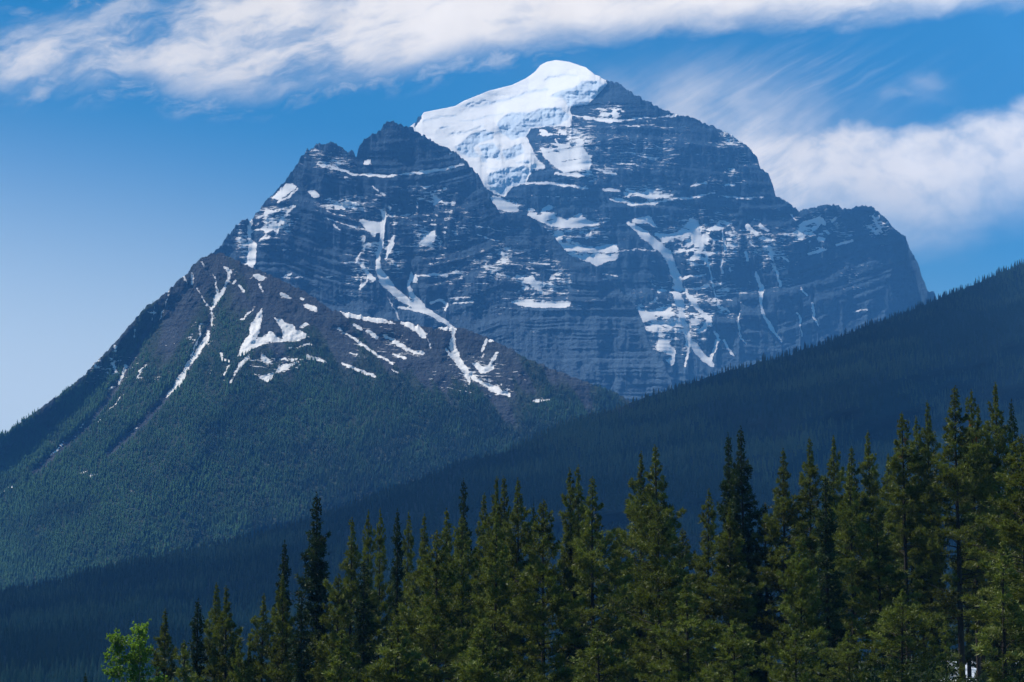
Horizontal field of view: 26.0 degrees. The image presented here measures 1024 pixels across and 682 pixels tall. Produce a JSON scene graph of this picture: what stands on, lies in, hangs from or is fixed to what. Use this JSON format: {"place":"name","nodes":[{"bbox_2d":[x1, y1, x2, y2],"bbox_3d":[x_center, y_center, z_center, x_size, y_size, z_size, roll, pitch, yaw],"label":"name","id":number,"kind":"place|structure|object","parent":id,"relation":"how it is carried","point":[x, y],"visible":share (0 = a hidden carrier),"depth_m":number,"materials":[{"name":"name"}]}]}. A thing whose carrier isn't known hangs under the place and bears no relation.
{"place":"outdoors","nodes":[
{"label":"outdoors","id":0,"kind":"place"},
{"bbox_2d":[0,252,630,586],"bbox_3d":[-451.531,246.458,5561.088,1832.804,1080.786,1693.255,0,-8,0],"label":"foothill","id":1,"kind":"structure","parent":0,"point":[275,312],"depth_m":5531.14,"materials":[{"name":"green plant"}]},
{"bbox_2d":[0,275,625,591],"bbox_3d":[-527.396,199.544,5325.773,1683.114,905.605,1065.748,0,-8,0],"label":"forest","id":2,"kind":"object","parent":1,"relation":"on","point":[14,554],"visible":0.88,"depth_m":5235.64,"materials":[{"name":"green plant"}]},
{"bbox_2d":[0,264,1023,681],"bbox_3d":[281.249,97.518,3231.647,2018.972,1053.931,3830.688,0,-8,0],"label":"ridge","id":3,"kind":"structure","parent":0,"point":[1008,392],"depth_m":3160.63,"materials":[{"name":"green plant"}]},
{"bbox_2d":[0,259,1023,681],"bbox_3d":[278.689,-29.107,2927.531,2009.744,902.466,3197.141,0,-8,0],"label":"forest","id":4,"kind":"object","parent":3,"relation":"on","point":[66,599],"visible":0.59,"depth_m":2823.36,"materials":[{"name":"green plant"}]},
{"bbox_2d":[0,0,1023,433],"label":"sky","id":5,"kind":"structure","parent":0,"point":[136,136],"materials":[{"name":"blue"}]},
{"bbox_2d":[212,60,936,401],"bbox_3d":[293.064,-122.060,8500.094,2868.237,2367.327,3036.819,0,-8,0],"label":"mountain","id":6,"kind":"structure","parent":0,"point":[570,219],"depth_m":8166.94,"materials":[{"name":"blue stone"}]},
{"bbox_2d":[765,655,985,681],"bbox_3d":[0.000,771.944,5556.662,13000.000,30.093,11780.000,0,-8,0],"label":"ground","id":7,"kind":"structure","parent":0,"point":[852,663],"depth_m":328.77,"materials":[{"name":"soil"}]},
{"bbox_2d":[101,619,167,681],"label":"aspen tree","id":8,"kind":"object","parent":7,"relation":"on","point":[136,657],"visible":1,"depth_m":116.43,"materials":[{"name":"green plant"}]},
{"bbox_2d":[147,609,178,681],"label":"pine tree","id":9,"kind":"object","parent":7,"relation":"on","point":[164,647],"visible":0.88,"depth_m":140.55,"materials":[{"name":"green plant"}]},
{"bbox_2d":[164,639,205,681],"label":"young pine tree","id":10,"kind":"object","parent":7,"relation":"on","point":[183,676],"visible":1,"depth_m":126.71,"materials":[{"name":"green plant"}]},
{"bbox_2d":[187,598,208,681],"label":"spruce tree","id":11,"kind":"object","parent":7,"relation":"on","point":[196,658],"visible":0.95,"depth_m":138.65,"materials":[{"name":"green plant"}]},
{"bbox_2d":[185,582,242,681],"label":"pine tree","id":12,"kind":"object","parent":7,"relation":"on","point":[213,615],"visible":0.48,"depth_m":142.50,"materials":[{"name":"green plant"}]},
{"bbox_2d":[204,585,255,681],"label":"pine tree","id":13,"kind":"object","parent":7,"relation":"on","point":[222,669],"visible":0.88,"depth_m":138.17,"materials":[{"name":"green plant"}]},
{"bbox_2d":[229,636,252,681],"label":"pine tree","id":14,"kind":"object","parent":7,"relation":"on","point":[238,675],"visible":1,"depth_m":128.39,"materials":[{"name":"green plant"}]},
{"bbox_2d":[241,642,261,681],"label":"pine tree","id":15,"kind":"object","parent":7,"relation":"on","point":[250,674],"visible":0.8,"depth_m":138.16,"materials":[{"name":"green plant"}]},
{"bbox_2d":[239,593,291,681],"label":"pine tree","id":16,"kind":"object","parent":7,"relation":"on","point":[255,646],"visible":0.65,"depth_m":148.52,"materials":[{"name":"green plant"}]},
{"bbox_2d":[252,574,305,681],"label":"pine tree","id":17,"kind":"object","parent":7,"relation":"on","point":[275,675],"visible":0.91,"depth_m":136.53,"materials":[{"name":"green plant"}]},
{"bbox_2d":[264,541,294,681],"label":"spruce tree","id":18,"kind":"object","parent":7,"relation":"on","point":[283,566],"visible":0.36,"depth_m":149.24,"materials":[{"name":"green plant"}]},
{"bbox_2d":[287,591,314,681],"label":"spruce tree","id":19,"kind":"object","parent":7,"relation":"on","point":[298,645],"visible":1,"depth_m":126.78,"materials":[{"name":"green plant"}]},
{"bbox_2d":[293,492,334,681],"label":"spruce tree","id":20,"kind":"object","parent":7,"relation":"on","point":[313,582],"visible":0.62,"depth_m":143.92,"materials":[{"name":"green plant"}]},
{"bbox_2d":[321,629,356,681],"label":"young pine tree","id":21,"kind":"object","parent":7,"relation":"on","point":[336,662],"visible":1,"depth_m":106.98,"materials":[{"name":"green plant"}]},
{"bbox_2d":[304,573,374,681],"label":"pine tree","id":22,"kind":"object","parent":7,"relation":"on","point":[317,669],"visible":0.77,"depth_m":128.60,"materials":[{"name":"green plant"}]},
{"bbox_2d":[323,517,376,681],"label":"pine tree","id":23,"kind":"object","parent":7,"relation":"on","point":[354,565],"visible":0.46,"depth_m":141.17,"materials":[{"name":"green plant"}]},
{"bbox_2d":[346,559,380,681],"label":"spruce tree","id":24,"kind":"object","parent":7,"relation":"on","point":[365,655],"visible":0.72,"depth_m":133.91,"materials":[{"name":"green plant"}]},
{"bbox_2d":[354,511,382,670],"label":"pine tree","id":25,"kind":"object","parent":7,"relation":"on","point":[368,541],"visible":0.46,"depth_m":149.29,"materials":[{"name":"green plant"}]},
{"bbox_2d":[370,508,394,680],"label":"pine tree","id":26,"kind":"object","parent":7,"relation":"on","point":[378,577],"visible":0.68,"depth_m":150.94,"materials":[{"name":"green plant"}]},
{"bbox_2d":[379,570,394,679],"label":"spruce tree","id":27,"kind":"object","parent":7,"relation":"on","point":[389,616],"visible":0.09,"depth_m":166.65,"materials":[{"name":"green plant"}]},
{"bbox_2d":[343,615,434,681],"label":"young pine tree","id":28,"kind":"object","parent":7,"relation":"on","point":[408,671],"visible":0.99,"depth_m":110.42,"materials":[{"name":"green plant"}]},
{"bbox_2d":[386,508,407,678],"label":"spruce tree","id":29,"kind":"object","parent":7,"relation":"on","point":[396,572],"visible":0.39,"depth_m":154.02,"materials":[{"name":"green plant"}]},
{"bbox_2d":[391,512,416,652],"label":"pine tree","id":30,"kind":"object","parent":7,"relation":"on","point":[411,554],"visible":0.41,"depth_m":159.28,"materials":[{"name":"green plant"}]},
{"bbox_2d":[383,513,447,677],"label":"pine tree","id":31,"kind":"object","parent":7,"relation":"on","point":[413,587],"visible":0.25,"depth_m":157.09,"materials":[{"name":"green plant"}]},
{"bbox_2d":[388,530,496,681],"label":"pine tree","id":32,"kind":"object","parent":7,"relation":"on","point":[432,635],"visible":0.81,"depth_m":122.58,"materials":[{"name":"green plant"}]},
{"bbox_2d":[416,508,472,681],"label":"pine tree","id":33,"kind":"object","parent":7,"relation":"on","point":[446,532],"visible":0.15,"depth_m":149.08,"materials":[{"name":"green plant"}]},
{"bbox_2d":[419,515,491,681],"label":"pine tree","id":34,"kind":"object","parent":7,"relation":"on","point":[461,588],"visible":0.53,"depth_m":134.11,"materials":[{"name":"green plant"}]},
{"bbox_2d":[456,480,472,672],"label":"spruce tree","id":35,"kind":"object","parent":7,"relation":"on","point":[463,504],"visible":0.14,"depth_m":159.71,"materials":[{"name":"green plant"}]},
{"bbox_2d":[464,492,502,673],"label":"pine tree","id":36,"kind":"object","parent":7,"relation":"on","point":[480,537],"visible":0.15,"depth_m":157.36,"materials":[{"name":"green plant"}]},
{"bbox_2d":[463,476,505,675],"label":"pine tree","id":37,"kind":"object","parent":7,"relation":"on","point":[495,499],"visible":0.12,"depth_m":151.93,"materials":[{"name":"green plant"}]},
{"bbox_2d":[449,618,522,681],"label":"young pine tree","id":38,"kind":"object","parent":7,"relation":"on","point":[474,669],"visible":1,"depth_m":102.53,"materials":[{"name":"green plant"}]},
{"bbox_2d":[466,510,535,681],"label":"pine tree","id":39,"kind":"object","parent":7,"relation":"on","point":[494,598],"visible":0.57,"depth_m":126.63,"materials":[{"name":"green plant"}]},
{"bbox_2d":[470,476,538,681],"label":"pine tree","id":40,"kind":"object","parent":7,"relation":"on","point":[504,504],"visible":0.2,"depth_m":149.59,"materials":[{"name":"green plant"}]},
{"bbox_2d":[480,478,541,679],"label":"pine tree","id":41,"kind":"object","parent":7,"relation":"on","point":[514,515],"visible":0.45,"depth_m":147.21,"materials":[{"name":"green plant"}]},
{"bbox_2d":[497,549,539,678],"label":"spruce tree","id":42,"kind":"object","parent":7,"relation":"on","point":[523,641],"visible":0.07,"depth_m":148.37,"materials":[{"name":"green plant"}]},
{"bbox_2d":[525,503,547,681],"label":"spruce tree","id":43,"kind":"object","parent":7,"relation":"on","point":[532,529],"visible":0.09,"depth_m":159.39,"materials":[{"name":"green plant"}]},
{"bbox_2d":[495,499,605,681],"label":"pine tree","id":44,"kind":"object","parent":7,"relation":"on","point":[557,598],"visible":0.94,"depth_m":120.56,"materials":[{"name":"green plant"}]},
{"bbox_2d":[547,530,590,680],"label":"spruce tree","id":45,"kind":"object","parent":7,"relation":"on","point":[573,650],"visible":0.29,"depth_m":148.55,"materials":[{"name":"green plant"}]},
{"bbox_2d":[551,468,590,675],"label":"pine tree","id":46,"kind":"object","parent":7,"relation":"on","point":[570,515],"visible":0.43,"depth_m":149.28,"materials":[{"name":"green plant"}]},
{"bbox_2d":[560,465,595,664],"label":"pine tree","id":47,"kind":"object","parent":7,"relation":"on","point":[578,531],"visible":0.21,"depth_m":151.60,"materials":[{"name":"green plant"}]},
{"bbox_2d":[557,476,637,681],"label":"pine tree","id":48,"kind":"object","parent":7,"relation":"on","point":[586,559],"visible":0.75,"depth_m":136.84,"materials":[{"name":"green plant"}]},
{"bbox_2d":[569,624,635,681],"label":"young pine tree","id":49,"kind":"object","parent":7,"relation":"on","point":[594,658],"visible":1,"depth_m":102.93,"materials":[{"name":"green plant"}]},
{"bbox_2d":[578,528,647,681],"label":"pine tree","id":50,"kind":"object","parent":7,"relation":"on","point":[613,577],"visible":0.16,"depth_m":148.61,"materials":[{"name":"green plant"}]},
{"bbox_2d":[614,451,663,681],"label":"pine tree","id":51,"kind":"object","parent":7,"relation":"on","point":[640,482],"visible":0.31,"depth_m":149.64,"materials":[{"name":"green plant"}]},
{"bbox_2d":[626,562,654,681],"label":"spruce tree","id":52,"kind":"object","parent":7,"relation":"on","point":[643,653],"visible":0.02,"depth_m":167.94,"materials":[{"name":"green plant"}]},
{"bbox_2d":[605,446,705,675],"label":"pine tree","id":53,"kind":"object","parent":7,"relation":"on","point":[641,524],"visible":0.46,"depth_m":141.11,"materials":[{"name":"green plant"}]},
{"bbox_2d":[604,502,708,681],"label":"pine tree","id":54,"kind":"object","parent":7,"relation":"on","point":[645,590],"visible":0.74,"depth_m":118.77,"materials":[{"name":"green plant"}]},
{"bbox_2d":[645,574,726,681],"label":"young pine tree","id":55,"kind":"object","parent":7,"relation":"on","point":[679,653],"visible":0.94,"depth_m":106.71,"materials":[{"name":"green plant"}]},
{"bbox_2d":[651,528,721,680],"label":"pine tree","id":56,"kind":"object","parent":7,"relation":"on","point":[685,550],"visible":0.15,"depth_m":149.15,"materials":[{"name":"green plant"}]},
{"bbox_2d":[689,488,723,665],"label":"pine tree","id":57,"kind":"object","parent":7,"relation":"on","point":[699,564],"visible":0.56,"depth_m":144.34,"materials":[{"name":"green plant"}]},
{"bbox_2d":[697,554,723,664],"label":"spruce tree","id":58,"kind":"object","parent":7,"relation":"on","point":[702,595],"visible":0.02,"depth_m":168.52,"materials":[{"name":"green plant"}]},
{"bbox_2d":[691,500,765,681],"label":"pine tree","id":59,"kind":"object","parent":7,"relation":"on","point":[732,604],"visible":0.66,"depth_m":123.14,"materials":[{"name":"green plant"}]},
{"bbox_2d":[700,618,764,681],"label":"young pine tree","id":60,"kind":"object","parent":7,"relation":"on","point":[736,644],"visible":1,"depth_m":102.80,"materials":[{"name":"green plant"}]},
{"bbox_2d":[709,432,755,681],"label":"spruce tree","id":61,"kind":"object","parent":7,"relation":"on","point":[725,485],"visible":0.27,"depth_m":151.69,"materials":[{"name":"green plant"}]},
{"bbox_2d":[719,426,774,681],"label":"spruce tree","id":62,"kind":"object","parent":7,"relation":"on","point":[742,507],"visible":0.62,"depth_m":149.63,"materials":[{"name":"green plant"}]},
{"bbox_2d":[749,547,774,681],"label":"spruce tree","id":63,"kind":"object","parent":7,"relation":"on","point":[757,620],"visible":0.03,"depth_m":168.41,"materials":[{"name":"green plant"}]},
{"bbox_2d":[726,502,798,680],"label":"pine tree","id":64,"kind":"object","parent":7,"relation":"on","point":[756,558],"visible":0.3,"depth_m":148.79,"materials":[{"name":"green plant"}]},
{"bbox_2d":[755,448,818,669],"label":"pine tree","id":65,"kind":"object","parent":7,"relation":"on","point":[784,503],"visible":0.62,"depth_m":146.87,"materials":[{"name":"green plant"}]},
{"bbox_2d":[748,533,837,681],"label":"young pine tree","id":66,"kind":"object","parent":7,"relation":"on","point":[809,619],"visible":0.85,"depth_m":106.99,"materials":[{"name":"green plant"}]},
{"bbox_2d":[767,628,819,681],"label":"young pine tree","id":67,"kind":"object","parent":7,"relation":"on","point":[797,656],"visible":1,"depth_m":90.93,"materials":[{"name":"green plant"}]},
{"bbox_2d":[785,436,824,674],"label":"pine tree","id":68,"kind":"object","parent":7,"relation":"on","point":[803,496],"visible":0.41,"depth_m":149.64,"materials":[{"name":"green plant"}]},
{"bbox_2d":[798,476,860,681],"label":"spruce tree","id":69,"kind":"object","parent":7,"relation":"on","point":[834,606],"visible":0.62,"depth_m":127.00,"materials":[{"name":"green plant"}]},
{"bbox_2d":[804,435,875,665],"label":"pine tree","id":70,"kind":"object","parent":7,"relation":"on","point":[838,488],"visible":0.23,"depth_m":147.37,"materials":[{"name":"green plant"}]},
{"bbox_2d":[831,544,851,665],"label":"spruce tree","id":71,"kind":"object","parent":7,"relation":"on","point":[839,613],"visible":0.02,"depth_m":170.45,"materials":[{"name":"green plant"}]},
{"bbox_2d":[812,630,877,681],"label":"young pine tree","id":72,"kind":"object","parent":7,"relation":"on","point":[850,653],"visible":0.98,"depth_m":98.66,"materials":[{"name":"green plant"}]},
{"bbox_2d":[815,464,883,680],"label":"pine tree","id":73,"kind":"object","parent":7,"relation":"on","point":[851,531],"visible":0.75,"depth_m":133.90,"materials":[{"name":"green plant"}]},
{"bbox_2d":[831,446,883,666],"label":"pine tree","id":74,"kind":"object","parent":7,"relation":"on","point":[853,474],"visible":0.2,"depth_m":151.34,"materials":[{"name":"green plant"}]},
{"bbox_2d":[847,430,888,674],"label":"pine tree","id":75,"kind":"object","parent":7,"relation":"on","point":[869,462],"visible":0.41,"depth_m":151.73,"materials":[{"name":"green plant"}]},
{"bbox_2d":[850,506,923,670],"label":"pine tree","id":76,"kind":"object","parent":7,"relation":"on","point":[894,580],"visible":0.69,"depth_m":133.96,"materials":[{"name":"green plant"}]},
{"bbox_2d":[862,453,911,666],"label":"pine tree","id":77,"kind":"object","parent":7,"relation":"on","point":[887,472],"visible":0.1,"depth_m":157.34,"materials":[{"name":"green plant"}]},
{"bbox_2d":[876,556,916,663],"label":"spruce tree","id":78,"kind":"object","parent":7,"relation":"on","point":[903,631],"visible":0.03,"depth_m":172.23,"materials":[{"name":"green plant"}]},
{"bbox_2d":[857,588,948,681],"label":"young pine tree","id":79,"kind":"object","parent":7,"relation":"on","point":[897,621],"visible":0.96,"depth_m":98.81,"materials":[{"name":"green plant"}]},
{"bbox_2d":[878,412,935,661],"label":"pine tree","id":80,"kind":"object","parent":7,"relation":"on","point":[911,489],"visible":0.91,"depth_m":139.50,"materials":[{"name":"green plant"}]},
{"bbox_2d":[794,651,1023,681],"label":"undergrowth","id":81,"kind":"object","parent":7,"relation":"on","point":[929,676],"visible":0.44,"depth_m":102.40,"materials":[{"name":"green plant"}]},
{"bbox_2d":[869,497,951,663],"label":"pine tree","id":82,"kind":"object","parent":7,"relation":"on","point":[928,604],"visible":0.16,"depth_m":148.47,"materials":[{"name":"green plant"}]},
{"bbox_2d":[902,418,938,660],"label":"pine tree","id":83,"kind":"object","parent":7,"relation":"on","point":[927,495],"visible":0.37,"depth_m":149.74,"materials":[{"name":"green plant"}]},
{"bbox_2d":[908,400,952,674],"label":"pine tree","id":84,"kind":"object","parent":7,"relation":"on","point":[930,439],"visible":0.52,"depth_m":149.55,"materials":[{"name":"green plant"}]},
{"bbox_2d":[925,489,957,676],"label":"spruce tree","id":85,"kind":"object","parent":7,"relation":"on","point":[938,643],"visible":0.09,"depth_m":174.44,"materials":[{"name":"green plant"}]},
{"bbox_2d":[934,616,962,681],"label":"young pine tree","id":86,"kind":"object","parent":7,"relation":"on","point":[948,635],"visible":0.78,"depth_m":110.85,"materials":[{"name":"green plant"}]},
{"bbox_2d":[904,385,1013,681],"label":"pine tree","id":87,"kind":"object","parent":7,"relation":"on","point":[952,474],"visible":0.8,"depth_m":137.34,"materials":[{"name":"green plant"}]},
{"bbox_2d":[953,662,969,681],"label":"young pine tree","id":88,"kind":"object","parent":7,"relation":"on","point":[960,670],"visible":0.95,"depth_m":102.84,"materials":[{"name":"green plant"}]},
{"bbox_2d":[946,510,987,676],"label":"spruce tree","id":89,"kind":"object","parent":7,"relation":"on","point":[970,655],"visible":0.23,"depth_m":177.99,"materials":[{"name":"green plant"}]},
{"bbox_2d":[948,389,993,680],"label":"pine tree","id":90,"kind":"object","parent":7,"relation":"on","point":[972,432],"visible":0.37,"depth_m":145.72,"materials":[{"name":"green plant"}]},
{"bbox_2d":[955,404,1002,679],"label":"pine tree","id":91,"kind":"object","parent":7,"relation":"on","point":[978,439],"visible":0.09,"depth_m":149.49,"materials":[{"name":"green plant"}]},
{"bbox_2d":[941,434,1023,660],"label":"pine tree","id":92,"kind":"object","parent":7,"relation":"on","point":[1010,528],"visible":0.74,"depth_m":103.69,"materials":[{"name":"green plant"}]},
{"bbox_2d":[961,382,1023,660],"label":"pine tree","id":93,"kind":"object","parent":7,"relation":"on","point":[1000,446],"visible":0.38,"depth_m":146.15,"materials":[{"name":"green plant"}]},
{"bbox_2d":[974,464,1011,679],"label":"spruce tree","id":94,"kind":"object","parent":7,"relation":"on","point":[993,658],"visible":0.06,"depth_m":150.33,"materials":[{"name":"green plant"}]},
{"bbox_2d":[968,541,1023,681],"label":"young pine tree","id":95,"kind":"object","parent":7,"relation":"on","point":[1004,596],"visible":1,"depth_m":95.04,"materials":[{"name":"green plant"}]},
{"bbox_2d":[998,399,1023,677],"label":"spruce tree","id":96,"kind":"object","parent":7,"relation":"on","point":[1013,424],"visible":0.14,"depth_m":150.41,"materials":[{"name":"green plant"}]},
{"bbox_2d":[941,661,987,680],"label":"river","id":97,"kind":"structure","parent":0,"point":[973,670],"depth_m":212.75,"materials":[{"name":"white liquid"}]}
]}

